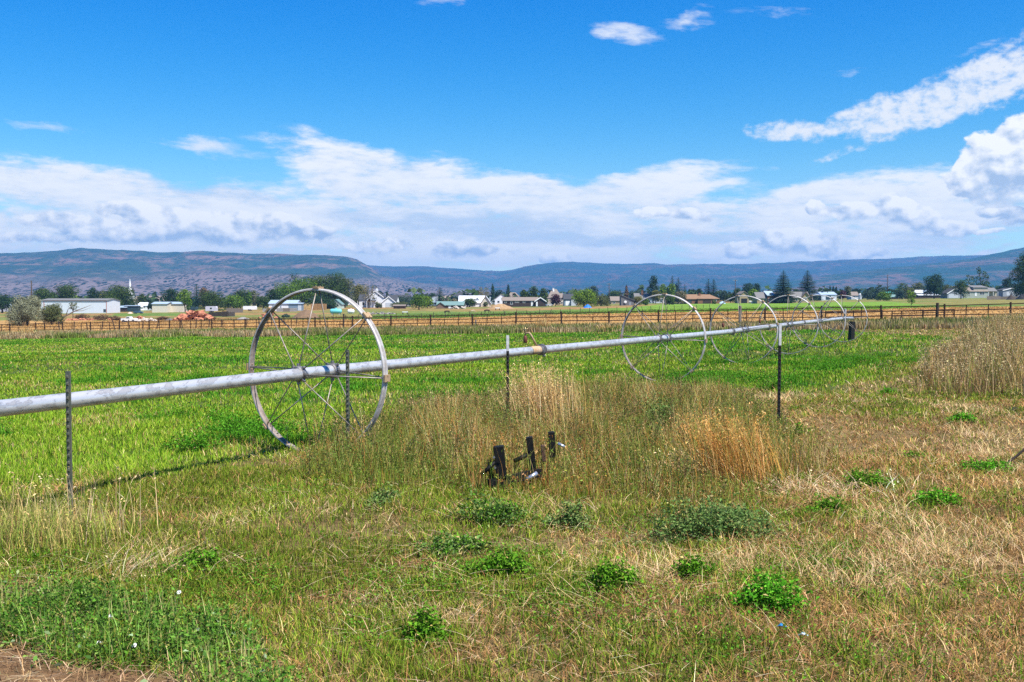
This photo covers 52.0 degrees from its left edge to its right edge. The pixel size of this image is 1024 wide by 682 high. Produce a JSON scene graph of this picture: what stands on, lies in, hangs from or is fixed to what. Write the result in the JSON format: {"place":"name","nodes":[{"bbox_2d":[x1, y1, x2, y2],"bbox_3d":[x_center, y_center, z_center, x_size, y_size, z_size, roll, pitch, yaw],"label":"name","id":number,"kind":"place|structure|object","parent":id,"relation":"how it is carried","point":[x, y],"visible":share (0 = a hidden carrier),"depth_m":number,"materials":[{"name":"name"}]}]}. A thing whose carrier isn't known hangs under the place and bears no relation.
{"place":"outdoors","nodes":[
{"label":"outdoors","id":0,"kind":"place"},
{"bbox_2d":[0,248,504,299],"bbox_3d":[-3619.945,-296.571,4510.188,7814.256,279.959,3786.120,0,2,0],"label":"hills","id":1,"kind":"structure","parent":0,"point":[84,270],"depth_m":4126.31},
{"bbox_2d":[0,328,958,497],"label":"field grass","id":2,"kind":"structure","parent":0,"point":[244,424],"depth_m":25.98,"materials":[{"name":"plant"}]},
{"bbox_2d":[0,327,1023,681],"bbox_3d":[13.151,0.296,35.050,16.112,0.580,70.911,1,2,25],"label":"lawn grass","id":3,"kind":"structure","parent":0,"point":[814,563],"depth_m":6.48,"materials":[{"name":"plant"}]},
{"bbox_2d":[0,298,1023,681],"bbox_3d":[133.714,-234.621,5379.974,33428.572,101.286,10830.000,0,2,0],"label":"ground","id":4,"kind":"structure","parent":0,"point":[408,310],"depth_m":7.71,"materials":[{"name":"plant"}]},
{"bbox_2d":[0,293,14,312],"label":"leafy tree","id":5,"kind":"object","parent":4,"relation":"on","point":[5,300],"visible":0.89,"depth_m":478.57,"materials":[{"name":"green plant"}]},
{"bbox_2d":[5,293,44,325],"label":"shrub","id":6,"kind":"object","parent":4,"relation":"on","point":[24,312],"visible":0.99,"depth_m":218.64,"materials":[{"name":"green plant"}]},
{"bbox_2d":[33,286,55,306],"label":"leafy tree","id":7,"kind":"object","parent":4,"relation":"on","point":[44,294],"visible":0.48,"depth_m":557.96,"materials":[{"name":"green plant"}]},
{"bbox_2d":[36,303,66,324],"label":"shrub","id":8,"kind":"object","parent":4,"relation":"on","point":[52,313],"visible":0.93,"depth_m":230.83,"materials":[{"name":"green plant"}]},
{"bbox_2d":[0,464,133,544],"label":"tall grass clump","id":9,"kind":"object","parent":4,"relation":"on","point":[13,481],"visible":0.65,"depth_m":7.62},
{"bbox_2d":[53,283,80,297],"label":"leafy tree","id":10,"kind":"object","parent":4,"relation":"on","point":[66,292],"visible":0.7,"depth_m":567.02,"materials":[{"name":"green plant"}]},
{"bbox_2d":[65,371,72,517],"bbox_3d":[-3.387,1.010,8.044,0.040,1.560,0.041,-1,2,-30],"label":"steel post","id":11,"kind":"object","parent":4,"relation":"on","point":[68,421],"visible":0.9,"depth_m":8.03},
{"bbox_2d":[0,485,142,560],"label":"tall grass clump","id":12,"kind":"object","parent":4,"relation":"on","point":[35,534],"visible":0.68,"depth_m":7.21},
{"bbox_2d":[0,457,157,543],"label":"tall grass clump","id":13,"kind":"object","parent":4,"relation":"on","point":[90,503],"visible":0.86,"depth_m":7.46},
{"bbox_2d":[41,298,120,312],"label":"metal shed","id":14,"kind":"structure","parent":4,"relation":"on","point":[104,305],"depth_m":460.42,"materials":[{"name":"grey"}]},
{"bbox_2d":[0,492,166,558],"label":"tall grass clump","id":15,"kind":"object","parent":4,"relation":"on","point":[79,532],"visible":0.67,"depth_m":7.28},
{"bbox_2d":[101,284,137,305],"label":"leafy tree","id":16,"kind":"object","parent":4,"relation":"on","point":[121,293],"visible":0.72,"depth_m":557.41,"materials":[{"name":"green plant"}]},
{"bbox_2d":[0,628,239,681],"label":"dead straw","id":17,"kind":"object","parent":4,"relation":"on","point":[60,670],"visible":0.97,"depth_m":4.65,"materials":[{"name":"beige plant"}]},
{"bbox_2d":[52,530,255,592],"bbox_3d":[-2.230,1.355,6.670,1.478,0.312,1.185,1,2,14],"label":"tall grass clump","id":18,"kind":"object","parent":4,"relation":"on","point":[145,559],"visible":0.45,"depth_m":6.68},
{"bbox_2d":[0,560,313,681],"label":"alfalfa patch","id":19,"kind":"object","parent":4,"relation":"on","point":[207,612],"visible":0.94,"depth_m":5.14,"materials":[{"name":"green plant"}]},
{"bbox_2d":[151,302,171,312],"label":"storage shed","id":20,"kind":"structure","parent":4,"relation":"on","point":[157,307],"depth_m":469.80,"materials":[{"name":"beige"}]},
{"bbox_2d":[159,287,179,301],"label":"leafy tree","id":21,"kind":"object","parent":4,"relation":"on","point":[169,292],"visible":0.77,"depth_m":537.21,"materials":[{"name":"green plant"}]},
{"bbox_2d":[44,317,307,329],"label":"wire fence","id":22,"kind":"object","parent":4,"relation":"on","point":[169,320],"visible":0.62,"depth_m":155.79,"materials":[{"name":"brown wood"}]},
{"bbox_2d":[171,302,187,311],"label":"storage shed","id":23,"kind":"structure","parent":4,"relation":"on","point":[177,306],"depth_m":475.78,"materials":[{"name":"beige"}]},
{"bbox_2d":[175,289,192,311],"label":"leafy tree","id":24,"kind":"object","parent":4,"relation":"on","point":[182,295],"visible":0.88,"depth_m":468.66,"materials":[{"name":"green plant"}]},
{"bbox_2d":[147,428,227,454],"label":"leafy plant","id":25,"kind":"object","parent":4,"relation":"on","point":[196,445],"visible":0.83,"depth_m":12.34,"materials":[{"name":"green plant"}]},
{"bbox_2d":[162,546,223,576],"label":"leafy plant","id":26,"kind":"object","parent":4,"relation":"on","point":[194,557],"visible":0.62,"depth_m":6.58,"materials":[{"name":"green plant"}]},
{"bbox_2d":[190,284,204,308],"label":"spruce tree","id":27,"kind":"object","parent":4,"relation":"on","point":[195,297],"visible":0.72,"depth_m":558.61,"materials":[{"name":"green plant"}]},
{"bbox_2d":[199,290,227,310],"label":"leafy tree","id":28,"kind":"object","parent":4,"relation":"on","point":[212,298],"visible":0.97,"depth_m":497.95,"materials":[{"name":"green plant"}]},
{"bbox_2d":[224,294,245,309],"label":"leafy tree","id":29,"kind":"object","parent":4,"relation":"on","point":[232,300],"visible":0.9,"depth_m":517.59,"materials":[{"name":"green plant"}]},
{"bbox_2d":[256,294,269,309],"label":"leafy tree","id":30,"kind":"object","parent":4,"relation":"on","point":[263,301],"visible":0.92,"depth_m":518.42,"materials":[{"name":"green plant"}]},
{"bbox_2d":[265,288,279,302],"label":"leafy tree","id":31,"kind":"object","parent":4,"relation":"on","point":[272,295],"visible":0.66,"depth_m":528.28,"materials":[{"name":"green plant"}]},
{"bbox_2d":[268,300,300,310],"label":"white house","id":32,"kind":"structure","parent":4,"relation":"on","point":[271,303],"depth_m":481.26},
{"bbox_2d":[273,282,300,299],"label":"leafy tree","id":33,"kind":"object","parent":4,"relation":"on","point":[283,290],"visible":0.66,"depth_m":537.06,"materials":[{"name":"green plant"}]},
{"bbox_2d":[287,303,303,310],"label":"steel container","id":34,"kind":"object","parent":4,"relation":"on","point":[299,306],"visible":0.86,"depth_m":473.08,"materials":[{"name":"white metal"}]},
{"bbox_2d":[289,277,317,305],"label":"leafy tree","id":35,"kind":"object","parent":4,"relation":"on","point":[307,295],"visible":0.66,"depth_m":557.12,"materials":[{"name":"green plant"}]},
{"bbox_2d":[293,309,317,317],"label":"earth mound","id":36,"kind":"object","parent":4,"relation":"on","point":[305,313],"visible":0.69,"depth_m":305.16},
{"bbox_2d":[303,275,333,303],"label":"leafy tree","id":37,"kind":"object","parent":4,"relation":"on","point":[319,282],"visible":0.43,"depth_m":567.04,"materials":[{"name":"green plant"}]},
{"bbox_2d":[311,295,338,308],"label":"shrub","id":38,"kind":"object","parent":4,"relation":"on","point":[331,303],"visible":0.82,"depth_m":522.80,"materials":[{"name":"green plant"}]},
{"bbox_2d":[317,271,350,303],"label":"leafy tree","id":39,"kind":"object","parent":4,"relation":"on","point":[335,283],"visible":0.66,"depth_m":571.37,"materials":[{"name":"green plant"}]},
{"bbox_2d":[346,350,349,438],"bbox_3d":[-1.880,0.869,12.042,0.041,1.540,0.040,-2,3,-37],"label":"steel post","id":40,"kind":"object","parent":4,"relation":"on","point":[347,393],"visible":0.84,"depth_m":12.02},
{"bbox_2d":[339,278,356,307],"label":"leafy tree","id":41,"kind":"object","parent":4,"relation":"on","point":[348,294],"visible":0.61,"depth_m":577.63,"materials":[{"name":"green plant"}]},
{"bbox_2d":[285,394,416,448],"bbox_3d":[-1.924,0.966,12.399,1.397,0.703,1.094,1,2,21],"label":"tall grass clump","id":42,"kind":"object","parent":4,"relation":"on","point":[339,428],"visible":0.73,"depth_m":12.29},
{"bbox_2d":[352,283,368,304],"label":"leafy tree","id":43,"kind":"object","parent":4,"relation":"on","point":[357,291],"visible":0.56,"depth_m":597.38,"materials":[{"name":"green plant"}]},
{"bbox_2d":[361,283,376,307],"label":"leafy tree","id":44,"kind":"object","parent":4,"relation":"on","point":[368,299],"visible":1,"depth_m":539.50,"materials":[{"name":"green plant"}]},
{"bbox_2d":[353,481,400,511],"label":"leafy plant","id":45,"kind":"object","parent":4,"relation":"on","point":[382,497],"visible":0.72,"depth_m":8.56,"materials":[{"name":"green plant"}]},
{"bbox_2d":[357,287,399,307],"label":"white farmhouse","id":46,"kind":"object","parent":4,"relation":"on","point":[384,300],"visible":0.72,"depth_m":565.46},
{"bbox_2d":[380,599,454,654],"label":"leafy plant","id":47,"kind":"object","parent":4,"relation":"on","point":[425,623],"visible":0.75,"depth_m":5.04,"materials":[{"name":"green plant"}]},
{"bbox_2d":[409,294,427,309],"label":"leafy tree","id":48,"kind":"object","parent":4,"relation":"on","point":[418,301],"visible":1,"depth_m":454.64,"materials":[{"name":"green plant"}]},
{"bbox_2d":[0,286,867,450],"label":"wheel line","id":49,"kind":"object","parent":4,"relation":"on","point":[298,373],"visible":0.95,"depth_m":12.46,"materials":[{"name":"metal"}]},
{"bbox_2d":[435,301,464,308],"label":"green roofed barn","id":50,"kind":"structure","parent":4,"relation":"on","point":[445,304],"depth_m":488.49,"materials":[{"name":"metal"}]},
{"bbox_2d":[401,385,504,423],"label":"tall grass clump","id":51,"kind":"object","parent":4,"relation":"on","point":[443,401],"visible":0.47,"depth_m":14.36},
{"bbox_2d":[407,529,507,568],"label":"leafy plant","id":52,"kind":"object","parent":4,"relation":"on","point":[465,541],"visible":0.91,"depth_m":6.91,"materials":[{"name":"green plant"}]},
{"bbox_2d":[458,296,490,306],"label":"white roofed house","id":53,"kind":"structure","parent":4,"relation":"on","point":[480,300],"depth_m":555.24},
{"bbox_2d":[442,548,542,579],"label":"leafy plant","id":54,"kind":"object","parent":4,"relation":"on","point":[496,562],"visible":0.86,"depth_m":6.32,"materials":[{"name":"green plant"}]},
{"bbox_2d":[438,485,547,532],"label":"leafy plant","id":55,"kind":"object","parent":4,"relation":"on","point":[496,512],"visible":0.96,"depth_m":7.81,"materials":[{"name":"green plant"}]},
{"bbox_2d":[506,335,508,410],"bbox_3d":[-0.060,0.749,14.039,0.040,1.653,0.041,1,2,15],"label":"steel post","id":56,"kind":"object","parent":4,"relation":"on","point":[507,358],"visible":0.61,"depth_m":14.01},
{"bbox_2d":[0,314,1023,338],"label":"fence","id":57,"kind":"object","parent":4,"relation":"on","point":[900,322],"visible":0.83,"depth_m":84.74,"materials":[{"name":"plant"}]},
{"bbox_2d":[0,305,1023,331],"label":"pasture grass","id":58,"kind":"structure","parent":4,"relation":"on","point":[617,313],"depth_m":205.27,"materials":[{"name":"plant"}]},
{"bbox_2d":[0,302,1023,331],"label":"pipe fence","id":59,"kind":"object","parent":4,"relation":"on","point":[501,318],"visible":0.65,"depth_m":101.67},
{"bbox_2d":[5,282,1020,306],"bbox_3d":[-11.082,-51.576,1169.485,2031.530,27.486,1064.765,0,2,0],"label":"treeline","id":60,"kind":"object","parent":4,"relation":"on","point":[474,292],"visible":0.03,"depth_m":737.90,"materials":[{"name":"green plant"}]},
{"bbox_2d":[480,431,564,489],"bbox_3d":[0.156,1.068,9.284,0.902,0.445,0.355,-2,3,-42],"label":"farm implement","id":61,"kind":"object","parent":4,"relation":"on","point":[496,462],"visible":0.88,"depth_m":9.20,"materials":[{"name":"black metal"}]},
{"bbox_2d":[502,297,545,306],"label":"long house","id":62,"kind":"structure","parent":4,"relation":"on","point":[524,301],"depth_m":521.81,"materials":[{"name":"beige"}]},
{"bbox_2d":[455,425,618,500],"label":"grass","id":63,"kind":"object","parent":4,"relation":"on","point":[544,470],"visible":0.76,"depth_m":9.27,"materials":[{"name":"green plant"}]},
{"bbox_2d":[482,356,600,430],"bbox_3d":[0.357,0.720,13.666,1.431,1.084,1.434,1,3,34],"label":"tall grass clump","id":64,"kind":"object","parent":4,"relation":"on","point":[549,396],"visible":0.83,"depth_m":13.46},
{"bbox_2d":[275,366,818,508],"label":"dry weeds","id":65,"kind":"object","parent":4,"relation":"on","point":[622,406],"visible":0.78,"depth_m":11.00,"materials":[{"name":"beige plant"}]},
{"bbox_2d":[547,288,562,304],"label":"brown house","id":66,"kind":"structure","parent":4,"relation":"on","point":[554,291],"depth_m":651.57,"materials":[{"name":"beige"}]},
{"bbox_2d":[562,294,576,305],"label":"blue house","id":67,"kind":"structure","parent":4,"relation":"on","point":[567,300],"depth_m":534.27,"materials":[{"name":"grey metal"}]},
{"bbox_2d":[532,494,607,533],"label":"leafy plant","id":68,"kind":"object","parent":4,"relation":"on","point":[571,516],"visible":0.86,"depth_m":7.70,"materials":[{"name":"green plant"}]},
{"bbox_2d":[571,287,598,306],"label":"leafy tree","id":69,"kind":"object","parent":4,"relation":"on","point":[583,296],"visible":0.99,"depth_m":464.94,"materials":[{"name":"green plant"}]},
{"bbox_2d":[594,294,610,305],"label":"leafy tree","id":70,"kind":"object","parent":4,"relation":"on","point":[603,300],"visible":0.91,"depth_m":472.76,"materials":[{"name":"green plant"}]},
{"bbox_2d":[585,556,646,594],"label":"leafy plant","id":71,"kind":"object","parent":4,"relation":"on","point":[604,572],"visible":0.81,"depth_m":6.01,"materials":[{"name":"green plant"}]},
{"bbox_2d":[620,295,634,305],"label":"slant roof shed","id":72,"kind":"structure","parent":4,"relation":"on","point":[625,301],"depth_m":483.64,"materials":[{"name":"grey"}]},
{"bbox_2d":[633,290,664,302],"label":"grey roofed house","id":73,"kind":"structure","parent":4,"relation":"on","point":[645,295],"depth_m":601.25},
{"bbox_2d":[647,275,658,302],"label":"leafy tree","id":74,"kind":"object","parent":4,"relation":"on","point":[654,282],"visible":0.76,"depth_m":598.65,"materials":[{"name":"green plant"}]},
{"bbox_2d":[636,391,679,431],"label":"leafy plant","id":75,"kind":"object","parent":4,"relation":"on","point":[657,408],"visible":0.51,"depth_m":13.53,"materials":[{"name":"green plant"}]},
{"bbox_2d":[663,550,718,587],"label":"leafy plant","id":76,"kind":"object","parent":4,"relation":"on","point":[685,567],"visible":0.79,"depth_m":6.22,"materials":[{"name":"green plant"}]},
{"bbox_2d":[684,293,719,303],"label":"brick house","id":77,"kind":"structure","parent":4,"relation":"on","point":[699,298],"depth_m":507.14,"materials":[{"name":"brown"}]},
{"bbox_2d":[636,432,770,484],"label":"tall grass clump","id":78,"kind":"object","parent":4,"relation":"on","point":[683,454],"visible":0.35,"depth_m":9.60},
{"bbox_2d":[618,398,824,487],"bbox_3d":[1.902,0.931,9.662,1.661,0.809,1.439,-1,2,-24],"label":"tall grass clump","id":79,"kind":"object","parent":4,"relation":"on","point":[749,461],"visible":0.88,"depth_m":9.57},
{"bbox_2d":[612,485,848,556],"bbox_3d":[1.435,1.211,7.433,1.532,0.398,1.323,0,2,0],"label":"leafy plant","id":80,"kind":"object","parent":4,"relation":"on","point":[716,522],"visible":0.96,"depth_m":7.26,"materials":[{"name":"green plant"}]},
{"bbox_2d":[735,291,748,302],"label":"gambrel barn","id":81,"kind":"structure","parent":4,"relation":"on","point":[743,299],"depth_m":505.76,"materials":[{"name":"beige"}]},
{"bbox_2d":[739,371,804,390],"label":"leafy plant","id":82,"kind":"object","parent":4,"relation":"on","point":[773,384],"visible":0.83,"depth_m":19.92,"materials":[{"name":"green plant"}]},
{"bbox_2d":[721,554,830,626],"bbox_3d":[1.385,1.319,5.620,0.561,0.280,0.604,0,2,0],"label":"leafy plant","id":83,"kind":"object","parent":4,"relation":"on","point":[767,593],"visible":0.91,"depth_m":5.55,"materials":[{"name":"green plant"}]},
{"bbox_2d":[777,324,781,422],"bbox_3d":[3.467,0.629,13.638,0.043,1.707,0.046,-1,2,-29],"label":"steel post","id":84,"kind":"object","parent":4,"relation":"on","point":[779,367],"visible":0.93,"depth_m":13.62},
{"bbox_2d":[751,291,811,303],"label":"house","id":85,"kind":"structure","parent":4,"relation":"on","point":[766,296],"depth_m":478.79,"materials":[{"name":"grey"}]},
{"bbox_2d":[771,270,795,302],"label":"spruce tree","id":86,"kind":"object","parent":4,"relation":"on","point":[783,280],"visible":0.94,"depth_m":474.96,"materials":[{"name":"green plant"}]},
{"bbox_2d":[725,412,865,482],"bbox_3d":[2.640,0.994,10.102,1.505,0.611,1.212,0,2,0],"label":"tall grass clump","id":87,"kind":"object","parent":4,"relation":"on","point":[803,463],"visible":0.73,"depth_m":10.06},
{"bbox_2d":[780,418,811,436],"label":"leafy plant","id":88,"kind":"object","parent":4,"relation":"on","point":[799,423],"visible":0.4,"depth_m":12.88,"materials":[{"name":"green plant"}]},
{"bbox_2d":[796,270,823,300],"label":"spruce tree","id":89,"kind":"object","parent":4,"relation":"on","point":[807,280],"visible":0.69,"depth_m":557.47,"materials":[{"name":"green plant"}]},
{"bbox_2d":[811,292,836,300],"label":"metal barn","id":90,"kind":"structure","parent":4,"relation":"on","point":[829,294],"depth_m":639.48,"materials":[{"name":"white metal"}]},
{"bbox_2d":[799,493,856,515],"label":"leafy plant","id":91,"kind":"object","parent":4,"relation":"on","point":[826,503],"visible":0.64,"depth_m":8.13,"materials":[{"name":"green plant"}]},
{"bbox_2d":[720,466,938,499],"bbox_3d":[2.756,1.225,9.314,2.158,0.292,1.699,0,2,11],"label":"tall grass clump","id":92,"kind":"object","parent":4,"relation":"on","point":[834,484],"visible":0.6,"depth_m":9.19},
{"bbox_2d":[848,321,854,340],"bbox_3d":[14.946,-0.272,46.227,0.220,1.176,0.180,1,2,-29],"label":"end post","id":93,"kind":"object","parent":4,"relation":"on","point":[851,332],"visible":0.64,"depth_m":46.16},
{"bbox_2d":[825,310,882,320],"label":"fence panel","id":94,"kind":"object","parent":4,"relation":"on","point":[853,312],"visible":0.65,"depth_m":87.34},
{"bbox_2d":[833,463,902,491],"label":"leafy plant","id":95,"kind":"object","parent":4,"relation":"on","point":[858,475],"visible":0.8,"depth_m":9.27,"materials":[{"name":"green plant"}]},
{"bbox_2d":[875,291,891,300],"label":"shrub","id":96,"kind":"object","parent":4,"relation":"on","point":[885,296],"visible":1,"depth_m":496.04,"materials":[{"name":"green plant"}]},
{"bbox_2d":[891,309,954,318],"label":"farm gate","id":97,"kind":"structure","parent":4,"relation":"on","point":[922,312],"depth_m":85.13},
{"bbox_2d":[921,273,944,298],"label":"leafy tree","id":98,"kind":"object","parent":4,"relation":"on","point":[933,285],"visible":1,"depth_m":558.14,"materials":[{"name":"green plant"}]},
{"bbox_2d":[903,486,971,510],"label":"leafy plant","id":99,"kind":"object","parent":4,"relation":"on","point":[941,498],"visible":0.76,"depth_m":8.41,"materials":[{"name":"green plant"}]},
{"bbox_2d":[940,288,963,297],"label":"grey garage","id":100,"kind":"structure","parent":4,"relation":"on","point":[946,293],"depth_m":555.94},
{"bbox_2d":[939,408,977,423],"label":"leafy plant","id":101,"kind":"object","parent":4,"relation":"on","point":[964,415],"visible":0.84,"depth_m":14.00,"materials":[{"name":"green plant"}]},
{"bbox_2d":[951,279,969,298],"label":"leafy tree","id":102,"kind":"object","parent":4,"relation":"on","point":[961,287],"visible":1,"depth_m":518.93,"materials":[{"name":"green plant"}]},
{"bbox_2d":[905,306,1023,399],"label":"tall dry grass","id":103,"kind":"structure","parent":4,"relation":"on","point":[998,342],"depth_m":21.58,"materials":[{"name":"plant"}]},
{"bbox_2d":[963,285,997,297],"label":"sage house","id":104,"kind":"structure","parent":4,"relation":"on","point":[978,291],"depth_m":557.77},
{"bbox_2d":[939,455,1022,478],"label":"leafy plant","id":105,"kind":"object","parent":4,"relation":"on","point":[993,464],"visible":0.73,"depth_m":9.92,"materials":[{"name":"green plant"}]},
{"bbox_2d":[975,266,990,286],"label":"leafy tree","id":106,"kind":"object","parent":4,"relation":"on","point":[981,282],"visible":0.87,"depth_m":585.77,"materials":[{"name":"green plant"}]},
{"bbox_2d":[997,288,1019,296],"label":"grey garage","id":107,"kind":"structure","parent":4,"relation":"on","point":[1002,292],"depth_m":621.61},
{"bbox_2d":[1006,251,1023,291],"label":"leafy tree","id":108,"kind":"object","parent":4,"relation":"on","point":[1020,272],"visible":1,"depth_m":468.65,"materials":[{"name":"green plant"}]},
{"bbox_2d":[0,0,1023,270],"label":"sky","id":109,"kind":"structure","parent":0,"point":[484,135],"materials":[{"name":"blue"}]},
{"bbox_2d":[368,255,984,295],"bbox_3d":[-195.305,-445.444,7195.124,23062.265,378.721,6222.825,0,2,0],"label":"hills","id":110,"kind":"structure","parent":0,"point":[604,279],"depth_m":7074.29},
{"bbox_2d":[703,247,1023,296],"bbox_3d":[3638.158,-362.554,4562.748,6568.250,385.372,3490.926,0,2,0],"label":"hills","id":111,"kind":"structure","parent":0,"point":[997,268],"depth_m":4508.92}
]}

